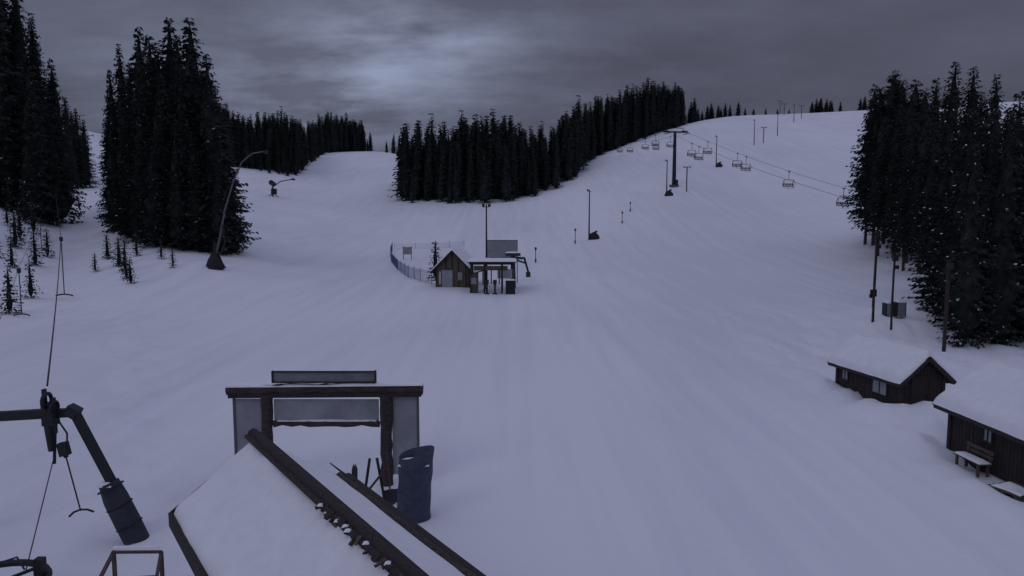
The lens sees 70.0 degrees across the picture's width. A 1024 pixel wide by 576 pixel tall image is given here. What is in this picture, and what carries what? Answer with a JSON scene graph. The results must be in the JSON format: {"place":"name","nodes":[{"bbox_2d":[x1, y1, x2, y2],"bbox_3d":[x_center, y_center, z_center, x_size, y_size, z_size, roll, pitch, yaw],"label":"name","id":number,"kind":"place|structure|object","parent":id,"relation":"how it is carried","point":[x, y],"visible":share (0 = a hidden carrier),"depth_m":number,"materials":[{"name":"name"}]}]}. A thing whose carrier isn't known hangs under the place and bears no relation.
{"place":"outdoors","nodes":[
{"label":"outdoors","id":0,"kind":"place"},
{"bbox_2d":[0,101,1023,575],"bbox_3d":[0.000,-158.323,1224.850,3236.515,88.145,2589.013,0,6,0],"label":"snow ground","id":1,"kind":"structure","parent":0,"point":[648,387],"depth_m":36.86,"materials":[{"name":"snow"}]},
{"bbox_2d":[0,168,20,211],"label":"spruce sapling","id":2,"kind":"object","parent":1,"relation":"on","point":[10,196],"visible":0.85,"depth_m":87.12,"materials":[{"name":"green plant"}]},
{"bbox_2d":[3,239,18,267],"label":"spruce sapling","id":3,"kind":"object","parent":1,"relation":"on","point":[11,259],"visible":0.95,"depth_m":65.92,"materials":[{"name":"green plant"}]},
{"bbox_2d":[0,11,22,201],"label":"spruce tree","id":4,"kind":"object","parent":1,"relation":"on","point":[12,124],"visible":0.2,"depth_m":90.47,"materials":[{"name":"green plant"}]},
{"bbox_2d":[0,266,23,314],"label":"spruce sapling","id":5,"kind":"object","parent":1,"relation":"on","point":[9,304],"visible":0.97,"depth_m":51.22,"materials":[{"name":"green plant"}]},
{"bbox_2d":[5,212,24,248],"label":"spruce sapling","id":6,"kind":"object","parent":1,"relation":"on","point":[15,237],"visible":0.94,"depth_m":72.70,"materials":[{"name":"green plant"}]},
{"bbox_2d":[10,208,31,242],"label":"spruce sapling","id":7,"kind":"object","parent":1,"relation":"on","point":[19,225],"visible":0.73,"depth_m":75.63,"materials":[{"name":"green plant"}]},
{"bbox_2d":[0,2,42,206],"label":"spruce tree","id":8,"kind":"object","parent":1,"relation":"on","point":[7,144],"visible":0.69,"depth_m":88.41,"materials":[{"name":"green plant"}]},
{"bbox_2d":[13,180,36,222],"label":"spruce sapling","id":9,"kind":"object","parent":1,"relation":"on","point":[23,198],"visible":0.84,"depth_m":85.26,"materials":[{"name":"green plant"}]},
{"bbox_2d":[0,556,52,575],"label":"drag lift return wheel","id":10,"kind":"object","parent":1,"relation":"on","point":[39,565],"visible":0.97,"depth_m":14.10,"materials":[{"name":"paint"}]},
{"bbox_2d":[21,264,42,298],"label":"spruce sapling","id":11,"kind":"object","parent":1,"relation":"on","point":[30,290],"visible":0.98,"depth_m":57.15,"materials":[{"name":"green plant"}]},
{"bbox_2d":[23,199,42,234],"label":"spruce sapling","id":12,"kind":"object","parent":1,"relation":"on","point":[32,224],"visible":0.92,"depth_m":81.53,"materials":[{"name":"green plant"}]},
{"bbox_2d":[2,65,66,223],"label":"spruce tree","id":13,"kind":"object","parent":1,"relation":"on","point":[33,172],"visible":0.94,"depth_m":88.41,"materials":[{"name":"green plant"}]},
{"bbox_2d":[27,232,43,265],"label":"spruce sapling","id":14,"kind":"object","parent":1,"relation":"on","point":[34,258],"visible":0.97,"depth_m":68.86,"materials":[{"name":"green plant"}]},
{"bbox_2d":[2,0,71,207],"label":"spruce tree","id":15,"kind":"object","parent":1,"relation":"on","point":[17,39],"visible":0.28,"depth_m":91.21,"materials":[{"name":"green plant"}]},
{"bbox_2d":[38,229,54,257],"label":"spruce sapling","id":16,"kind":"object","parent":1,"relation":"on","point":[47,245],"visible":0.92,"depth_m":73.86,"materials":[{"name":"green plant"}]},
{"bbox_2d":[24,13,74,194],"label":"spruce tree","id":17,"kind":"object","parent":1,"relation":"on","point":[32,23],"visible":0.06,"depth_m":99.39,"materials":[{"name":"green plant"}]},
{"bbox_2d":[26,24,75,219],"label":"spruce tree","id":18,"kind":"object","parent":1,"relation":"on","point":[37,81],"visible":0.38,"depth_m":93.79,"materials":[{"name":"green plant"}]},
{"bbox_2d":[37,123,69,226],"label":"spruce tree","id":19,"kind":"object","parent":1,"relation":"on","point":[51,168],"visible":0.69,"depth_m":91.92,"materials":[{"name":"green plant"}]},
{"bbox_2d":[61,98,70,136],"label":"spruce tree","id":20,"kind":"object","parent":1,"relation":"on","point":[65,109],"visible":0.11,"depth_m":156.69,"materials":[{"name":"green plant"}]},
{"bbox_2d":[44,58,91,223],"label":"spruce tree","id":21,"kind":"object","parent":1,"relation":"on","point":[54,101],"visible":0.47,"depth_m":96.56,"materials":[{"name":"green plant"}]},
{"bbox_2d":[66,133,81,188],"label":"spruce tree","id":22,"kind":"object","parent":1,"relation":"on","point":[71,151],"visible":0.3,"depth_m":144.01,"materials":[{"name":"green plant"}]},
{"bbox_2d":[0,389,149,544],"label":"drag lift station","id":23,"kind":"object","parent":1,"relation":"on","point":[124,516],"visible":0.98,"depth_m":16.53,"materials":[{"name":"paint"}]},
{"bbox_2d":[26,461,52,569],"bbox_3d":[-9.851,4.660,15.286,0.022,1.221,2.924,-2,6,-22],"label":"guide wire","id":24,"kind":"object","parent":23,"relation":"attached to","point":[39,517],"visible":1,"depth_m":15.07,"materials":[{"name":"paint"}]},
{"bbox_2d":[46,191,60,385],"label":"drag lift cable","id":25,"kind":"object","parent":23,"relation":"attached to","point":[48,374],"visible":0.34,"depth_m":24.53,"materials":[{"name":"paint"}]},
{"bbox_2d":[56,441,93,516],"bbox_3d":[-9.929,4.310,16.508,0.601,1.720,0.160,-11,6,1],"label":"bar hanger","id":26,"kind":"object","parent":23,"relation":"hanging from","point":[64,449],"visible":1,"depth_m":16.45,"materials":[{"name":"paint"}]},
{"bbox_2d":[65,111,84,186],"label":"spruce tree","id":27,"kind":"object","parent":1,"relation":"on","point":[73,137],"visible":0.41,"depth_m":147.49,"materials":[{"name":"green plant"}]},
{"bbox_2d":[68,108,94,174],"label":"spruce tree","id":28,"kind":"object","parent":1,"relation":"on","point":[77,127],"visible":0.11,"depth_m":153.01,"materials":[{"name":"green plant"}]},
{"bbox_2d":[74,119,99,187],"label":"spruce tree","id":29,"kind":"object","parent":1,"relation":"on","point":[84,161],"visible":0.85,"depth_m":147.63,"materials":[{"name":"green plant"}]},
{"bbox_2d":[96,117,110,229],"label":"spruce tree","id":30,"kind":"object","parent":1,"relation":"on","point":[104,208],"visible":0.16,"depth_m":89.52,"materials":[{"name":"green plant"}]},
{"bbox_2d":[94,69,119,232],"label":"spruce tree","id":31,"kind":"object","parent":1,"relation":"on","point":[107,162],"visible":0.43,"depth_m":88.05,"materials":[{"name":"green plant"}]},
{"bbox_2d":[101,234,113,259],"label":"spruce sapling","id":32,"kind":"object","parent":1,"relation":"on","point":[107,254],"visible":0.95,"depth_m":74.87,"materials":[{"name":"green plant"}]},
{"bbox_2d":[99,44,132,226],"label":"spruce tree","id":33,"kind":"object","parent":1,"relation":"on","point":[120,82],"visible":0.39,"depth_m":86.70,"materials":[{"name":"green plant"}]},
{"bbox_2d":[110,237,122,265],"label":"spruce sapling","id":34,"kind":"object","parent":1,"relation":"on","point":[118,248],"visible":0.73,"depth_m":70.93,"materials":[{"name":"green plant"}]},
{"bbox_2d":[101,62,134,217],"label":"spruce tree","id":35,"kind":"object","parent":1,"relation":"on","point":[127,69],"visible":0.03,"depth_m":89.53,"materials":[{"name":"green plant"}]},
{"bbox_2d":[106,115,136,237],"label":"spruce tree","id":36,"kind":"object","parent":1,"relation":"on","point":[126,162],"visible":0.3,"depth_m":83.41,"materials":[{"name":"green plant"}]},
{"bbox_2d":[116,239,131,272],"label":"spruce sapling","id":37,"kind":"object","parent":1,"relation":"on","point":[123,252],"visible":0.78,"depth_m":68.96,"materials":[{"name":"green plant"}]},
{"bbox_2d":[101,27,155,236],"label":"spruce tree","id":38,"kind":"object","parent":1,"relation":"on","point":[140,80],"visible":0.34,"depth_m":82.37,"materials":[{"name":"green plant"}]},
{"bbox_2d":[107,90,152,243],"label":"spruce tree","id":39,"kind":"object","parent":1,"relation":"on","point":[139,123],"visible":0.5,"depth_m":81.26,"materials":[{"name":"green plant"}]},
{"bbox_2d":[99,546,164,575],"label":"metal frame","id":40,"kind":"object","parent":1,"relation":"on","point":[159,568],"visible":1,"depth_m":13.76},
{"bbox_2d":[128,34,160,117],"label":"spruce tree","id":41,"kind":"object","parent":1,"relation":"on","point":[149,47],"visible":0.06,"depth_m":89.23,"materials":[{"name":"green plant"}]},
{"bbox_2d":[132,73,176,245],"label":"spruce tree","id":42,"kind":"object","parent":1,"relation":"on","point":[160,113],"visible":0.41,"depth_m":80.30,"materials":[{"name":"green plant"}]},
{"bbox_2d":[147,42,173,135],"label":"spruce tree","id":43,"kind":"object","parent":1,"relation":"on","point":[157,70],"visible":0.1,"depth_m":84.13,"materials":[{"name":"green plant"}]},
{"bbox_2d":[148,17,184,119],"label":"spruce tree","id":44,"kind":"object","parent":1,"relation":"on","point":[170,54],"visible":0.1,"depth_m":85.58,"materials":[{"name":"green plant"}]},
{"bbox_2d":[160,64,206,244],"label":"spruce tree","id":45,"kind":"object","parent":1,"relation":"on","point":[182,94],"visible":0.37,"depth_m":79.91,"materials":[{"name":"green plant"}]},
{"bbox_2d":[140,17,251,247],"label":"spruce tree","id":46,"kind":"object","parent":1,"relation":"on","point":[190,54],"visible":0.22,"depth_m":81.58,"materials":[{"name":"green plant"}]},
{"bbox_2d":[200,155,239,254],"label":"spruce tree","id":47,"kind":"object","parent":1,"relation":"on","point":[218,200],"visible":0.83,"depth_m":79.16,"materials":[{"name":"green plant"}]},
{"bbox_2d":[182,53,260,254],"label":"spruce tree","id":48,"kind":"object","parent":1,"relation":"on","point":[207,126],"visible":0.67,"depth_m":80.33,"materials":[{"name":"green plant"}]},
{"bbox_2d":[213,91,251,242],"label":"spruce tree","id":49,"kind":"object","parent":1,"relation":"on","point":[228,151],"visible":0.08,"depth_m":84.92,"materials":[{"name":"green plant"}]},
{"bbox_2d":[221,175,247,253],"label":"spruce tree","id":50,"kind":"object","parent":1,"relation":"on","point":[228,210],"visible":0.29,"depth_m":81.40,"materials":[{"name":"green plant"}]},
{"bbox_2d":[220,129,251,249],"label":"spruce tree","id":51,"kind":"object","parent":1,"relation":"on","point":[230,175],"visible":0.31,"depth_m":83.07,"materials":[{"name":"green plant"}]},
{"bbox_2d":[206,150,267,269],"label":"snow lance","id":52,"kind":"object","parent":1,"relation":"on","point":[214,261],"visible":0.97,"depth_m":70.62,"materials":[{"name":"metal"}]},
{"bbox_2d":[219,103,369,175],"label":"distant spruce forest","id":53,"kind":"object","parent":1,"relation":"on","point":[293,147],"visible":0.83,"depth_m":248.77,"materials":[{"name":"green plant"}]},
{"bbox_2d":[225,369,423,486],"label":"timber entrance gate","id":54,"kind":"structure","parent":1,"relation":"on","point":[399,413],"depth_m":20.20,"materials":[{"name":"wood"}]},
{"bbox_2d":[168,428,485,575],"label":"snow covered cabin","id":55,"kind":"object","parent":1,"relation":"on","point":[260,503],"visible":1,"depth_m":10.77,"materials":[{"name":"snow"}]},
{"bbox_2d":[352,458,386,499],"bbox_3d":[-3.667,5.034,18.757,0.952,1.361,0.211,0,6,-2],"label":"ski rack","id":56,"kind":"object","parent":1,"relation":"on","point":[355,472],"visible":0.55,"depth_m":18.75,"materials":[{"name":"wood"}]},
{"bbox_2d":[382,446,397,504],"bbox_3d":[-3.216,4.899,19.035,0.440,1.490,0.401,-2,6,-23],"label":"snow shovel","id":57,"kind":"object","parent":1,"relation":"on","point":[391,495],"visible":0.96,"depth_m":18.98,"materials":[{"name":"plastic"}]},
{"bbox_2d":[385,134,400,156],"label":"distant spruce forest","id":58,"kind":"object","parent":1,"relation":"on","point":[393,149],"visible":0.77,"depth_m":371.32,"materials":[{"name":"green plant"}]},
{"bbox_2d":[390,242,431,282],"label":"blue net fence","id":59,"kind":"object","parent":1,"relation":"on","point":[394,261],"visible":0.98,"depth_m":86.20,"materials":[{"name":"plastic"}]},
{"bbox_2d":[397,445,434,523],"bbox_3d":[-2.359,4.811,17.855,0.953,1.862,0.899,0,6,0],"label":"blue safety mat roll","id":60,"kind":"object","parent":1,"relation":"on","point":[415,469],"visible":0.88,"depth_m":17.51,"materials":[{"name":"plastic"}]},
{"bbox_2d":[426,241,442,280],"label":"spruce sapling","id":61,"kind":"object","parent":1,"relation":"on","point":[435,256],"visible":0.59,"depth_m":78.92,"materials":[{"name":"green plant"}]},
{"bbox_2d":[430,247,481,287],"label":"lift operator hut","id":62,"kind":"object","parent":1,"relation":"on","point":[451,268],"visible":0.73,"depth_m":72.50,"materials":[{"name":"brown wood"}]},
{"bbox_2d":[441,269,452,286],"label":"door","id":63,"kind":"structure","parent":62,"relation":"in","point":[446,274],"depth_m":72.63,"materials":[{"name":"white wood"}]},
{"bbox_2d":[467,258,516,293],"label":"lift boarding shelter","id":64,"kind":"object","parent":1,"relation":"on","point":[503,272],"visible":0.92,"depth_m":68.74,"materials":[{"name":"brown wood"}]},
{"bbox_2d":[487,240,517,282],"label":"notice screen board","id":65,"kind":"object","parent":1,"relation":"on","point":[498,248],"visible":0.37,"depth_m":76.44,"materials":[{"name":"grey plastic"}]},
{"bbox_2d":[501,252,530,287],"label":"chairlift bullwheel","id":66,"kind":"object","parent":1,"relation":"on","point":[513,255],"visible":0.72,"depth_m":72.33,"materials":[{"name":"green paint"}]},
{"bbox_2d":[387,77,686,203],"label":"distant spruce forest","id":67,"kind":"object","parent":1,"relation":"on","point":[500,162],"visible":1,"depth_m":201.46,"materials":[{"name":"green plant"}]},
{"bbox_2d":[662,128,688,186],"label":"chairlift pylon","id":68,"kind":"object","parent":1,"relation":"on","point":[674,182],"visible":0.98,"depth_m":162.62,"materials":[{"name":"metal"}]},
{"bbox_2d":[840,84,880,244],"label":"spruce tree","id":69,"kind":"object","parent":1,"relation":"on","point":[859,140],"visible":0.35,"depth_m":99.97,"materials":[{"name":"green plant"}]},
{"bbox_2d":[844,87,888,245],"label":"spruce tree","id":70,"kind":"object","parent":1,"relation":"on","point":[876,109],"visible":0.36,"depth_m":97.82,"materials":[{"name":"green plant"}]},
{"bbox_2d":[851,115,891,255],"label":"spruce tree","id":71,"kind":"object","parent":1,"relation":"on","point":[871,196],"visible":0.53,"depth_m":89.88,"materials":[{"name":"green plant"}]},
{"bbox_2d":[871,232,880,321],"bbox_3d":[22.900,-0.494,46.124,0.500,6.052,0.293,0,6,0],"label":"utility pole","id":72,"kind":"object","parent":1,"relation":"on","point":[877,237],"visible":0.91,"depth_m":46.07,"materials":[{"name":"paint"}]},
{"bbox_2d":[852,74,901,243],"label":"spruce tree","id":73,"kind":"object","parent":1,"relation":"on","point":[891,94],"visible":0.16,"depth_m":95.96,"materials":[{"name":"green plant"}]},
{"bbox_2d":[863,104,914,256],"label":"spruce tree","id":74,"kind":"object","parent":1,"relation":"on","point":[896,125],"visible":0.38,"depth_m":86.93,"materials":[{"name":"green plant"}]},
{"bbox_2d":[866,80,911,197],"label":"spruce tree","id":75,"kind":"object","parent":1,"relation":"on","point":[903,90],"visible":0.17,"depth_m":94.87,"materials":[{"name":"green plant"}]},
{"bbox_2d":[827,333,956,403],"bbox_3d":[15.250,3.621,29.705,2.498,2.993,4.411,-1,6,-12],"label":"wooden hut","id":76,"kind":"object","parent":1,"relation":"on","point":[884,371],"visible":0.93,"depth_m":28.47,"materials":[{"name":"paint"}]},
{"bbox_2d":[871,379,887,397],"bbox_3d":[14.466,3.859,28.797,0.054,0.740,0.910,-1,6,-12],"label":"window","id":77,"kind":"structure","parent":76,"relation":"in","point":[877,387],"depth_m":28.78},
{"bbox_2d":[910,375,930,403],"bbox_3d":[15.536,4.153,27.856,0.810,1.620,0.068,-1,6,-12],"label":"door","id":78,"kind":"structure","parent":76,"relation":"in","point":[920,385],"depth_m":27.83,"materials":[{"name":"paint"}]},
{"bbox_2d":[890,252,898,329],"bbox_3d":[23.350,0.347,44.794,0.500,5.045,0.280,0,6,0],"label":"utility pole","id":79,"kind":"object","parent":1,"relation":"on","point":[895,257],"visible":0.91,"depth_m":44.74,"materials":[{"name":"paint"}]},
{"bbox_2d":[876,109,921,263],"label":"spruce tree","id":80,"kind":"object","parent":1,"relation":"on","point":[910,131],"visible":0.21,"depth_m":82.09,"materials":[{"name":"green plant"}]},
{"bbox_2d":[881,143,917,270],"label":"spruce tree","id":81,"kind":"object","parent":1,"relation":"on","point":[906,158],"visible":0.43,"depth_m":78.21,"materials":[{"name":"green plant"}]},
{"bbox_2d":[893,299,906,316],"bbox_3d":[25.200,1.294,47.562,0.600,1.116,0.540,0,6,0],"label":"equipment locker","id":82,"kind":"object","parent":1,"relation":"on","point":[899,308],"visible":0.98,"depth_m":47.33,"materials":[{"name":"metal"}]},
{"bbox_2d":[886,79,929,170],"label":"spruce tree","id":83,"kind":"object","parent":1,"relation":"on","point":[912,102],"visible":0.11,"depth_m":92.04,"materials":[{"name":"green plant"}]},
{"bbox_2d":[888,119,933,272],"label":"spruce tree","id":84,"kind":"object","parent":1,"relation":"on","point":[923,141],"visible":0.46,"depth_m":75.31,"materials":[{"name":"green plant"}]},
{"bbox_2d":[883,88,939,249],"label":"spruce tree","id":85,"kind":"object","parent":1,"relation":"on","point":[924,111],"visible":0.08,"depth_m":85.75,"materials":[{"name":"green plant"}]},
{"bbox_2d":[912,78,943,238],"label":"spruce tree","id":86,"kind":"object","parent":1,"relation":"on","point":[936,102],"visible":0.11,"depth_m":89.89,"materials":[{"name":"green plant"}]},
{"bbox_2d":[903,88,960,298],"bbox_3d":[35.473,-7.006,59.716,5.934,18.189,5.819,0,6,0],"label":"spruce tree","id":87,"kind":"object","parent":1,"relation":"on","point":[946,144],"visible":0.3,"depth_m":59.27,"materials":[{"name":"green plant"}]},
{"bbox_2d":[901,116,968,310],"bbox_3d":[32.387,-4.913,53.885,6.177,15.315,6.210,0,6,0],"label":"spruce tree","id":88,"kind":"object","parent":1,"relation":"on","point":[941,205],"visible":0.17,"depth_m":54.30,"materials":[{"name":"green plant"}]},
{"bbox_2d":[922,94,950,254],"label":"spruce tree","id":89,"kind":"object","parent":1,"relation":"on","point":[945,106],"visible":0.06,"depth_m":82.22,"materials":[{"name":"green plant"}]},
{"bbox_2d":[909,109,980,313],"bbox_3d":[30.172,-4.538,49.562,5.244,14.861,5.198,0,6,0],"label":"spruce tree","id":90,"kind":"object","parent":1,"relation":"on","point":[963,128],"visible":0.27,"depth_m":49.53,"materials":[{"name":"green plant"}]},
{"bbox_2d":[942,260,953,351],"bbox_3d":[23.700,1.133,39.866,0.500,5.340,0.317,0,6,0],"label":"utility pole","id":91,"kind":"object","parent":1,"relation":"on","point":[949,268],"visible":0.89,"depth_m":39.78,"materials":[{"name":"paint"}]},
{"bbox_2d":[916,111,987,328],"bbox_3d":[27.925,-3.742,45.608,4.816,14.343,4.723,-2,6,-16],"label":"spruce tree","id":92,"kind":"object","parent":1,"relation":"on","point":[969,146],"visible":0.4,"depth_m":45.44,"materials":[{"name":"green plant"}]},
{"bbox_2d":[939,61,966,136],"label":"spruce tree","id":93,"kind":"object","parent":1,"relation":"on","point":[954,82],"visible":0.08,"depth_m":97.20,"materials":[{"name":"green plant"}]},
{"bbox_2d":[924,99,1001,305],"bbox_3d":[31.445,-4.756,49.357,5.772,15.667,5.988,0,6,0],"label":"spruce tree","id":94,"kind":"object","parent":1,"relation":"on","point":[984,128],"visible":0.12,"depth_m":48.58,"materials":[{"name":"green plant"}]},
{"bbox_2d":[937,92,990,221],"bbox_3d":[34.141,-5.789,53.855,5.840,17.001,5.471,-4,7,-37],"label":"spruce tree","id":95,"kind":"object","parent":1,"relation":"on","point":[977,103],"visible":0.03,"depth_m":53.10,"materials":[{"name":"green plant"}]},
{"bbox_2d":[926,142,1006,348],"bbox_3d":[25.864,-2.070,41.563,3.808,12.249,3.718,0,6,0],"label":"spruce tree","id":96,"kind":"object","parent":1,"relation":"on","point":[968,288],"visible":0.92,"depth_m":41.19,"materials":[{"name":"green plant"}]},
{"bbox_2d":[956,66,984,135],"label":"spruce tree","id":97,"kind":"object","parent":1,"relation":"on","point":[971,105],"visible":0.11,"depth_m":91.83,"materials":[{"name":"green plant"}]},
{"bbox_2d":[942,109,1003,334],"bbox_3d":[28.863,-3.504,44.358,4.419,14.402,4.506,-4,7,-35],"label":"spruce tree","id":98,"kind":"object","parent":1,"relation":"on","point":[992,142],"visible":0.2,"depth_m":43.59,"materials":[{"name":"green plant"}]},
{"bbox_2d":[953,441,993,477],"bbox_3d":[13.622,5.045,21.607,0.445,0.781,1.100,0,6,-4],"label":"snowy bench","id":99,"kind":"object","parent":1,"relation":"on","point":[967,456],"visible":0.98,"depth_m":21.47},
{"bbox_2d":[932,362,1023,484],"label":"wooden hut","id":100,"kind":"object","parent":1,"relation":"on","point":[982,406],"visible":0.92,"depth_m":21.71,"materials":[{"name":"paint"}]},
{"bbox_2d":[981,428,993,445],"bbox_3d":[14.030,4.317,21.563,0.054,0.570,0.440,0,6,-3],"label":"window","id":101,"kind":"structure","parent":100,"relation":"in","point":[987,436],"depth_m":21.55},
{"bbox_2d":[962,107,1023,346],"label":"spruce tree","id":102,"kind":"object","parent":1,"relation":"on","point":[1006,276],"visible":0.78,"depth_m":41.01,"materials":[{"name":"green plant"}]},
{"bbox_2d":[983,74,1006,138],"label":"spruce tree","id":103,"kind":"object","parent":1,"relation":"on","point":[996,100],"visible":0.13,"depth_m":84.24,"materials":[{"name":"green plant"}]},
{"bbox_2d":[987,481,1023,500],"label":"wooden pallet","id":104,"kind":"object","parent":1,"relation":"on","point":[1015,490],"visible":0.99,"depth_m":19.52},
{"bbox_2d":[998,91,1023,334],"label":"spruce tree","id":105,"kind":"object","parent":1,"relation":"on","point":[1020,126],"visible":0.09,"depth_m":43.61,"materials":[{"name":"green plant"}]},
{"bbox_2d":[5,0,1023,152],"label":"sky","id":106,"kind":"structure","parent":0,"point":[386,64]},
{"bbox_2d":[882,300,890,315],"bbox_3d":[24.500,1.310,47.764,0.400,0.998,0.540,0,6,0],"label":"equipment locker","id":107,"kind":"object","parent":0,"point":[886,307],"visible":0.88,"depth_m":47.55,"materials":[{"name":"metal"}]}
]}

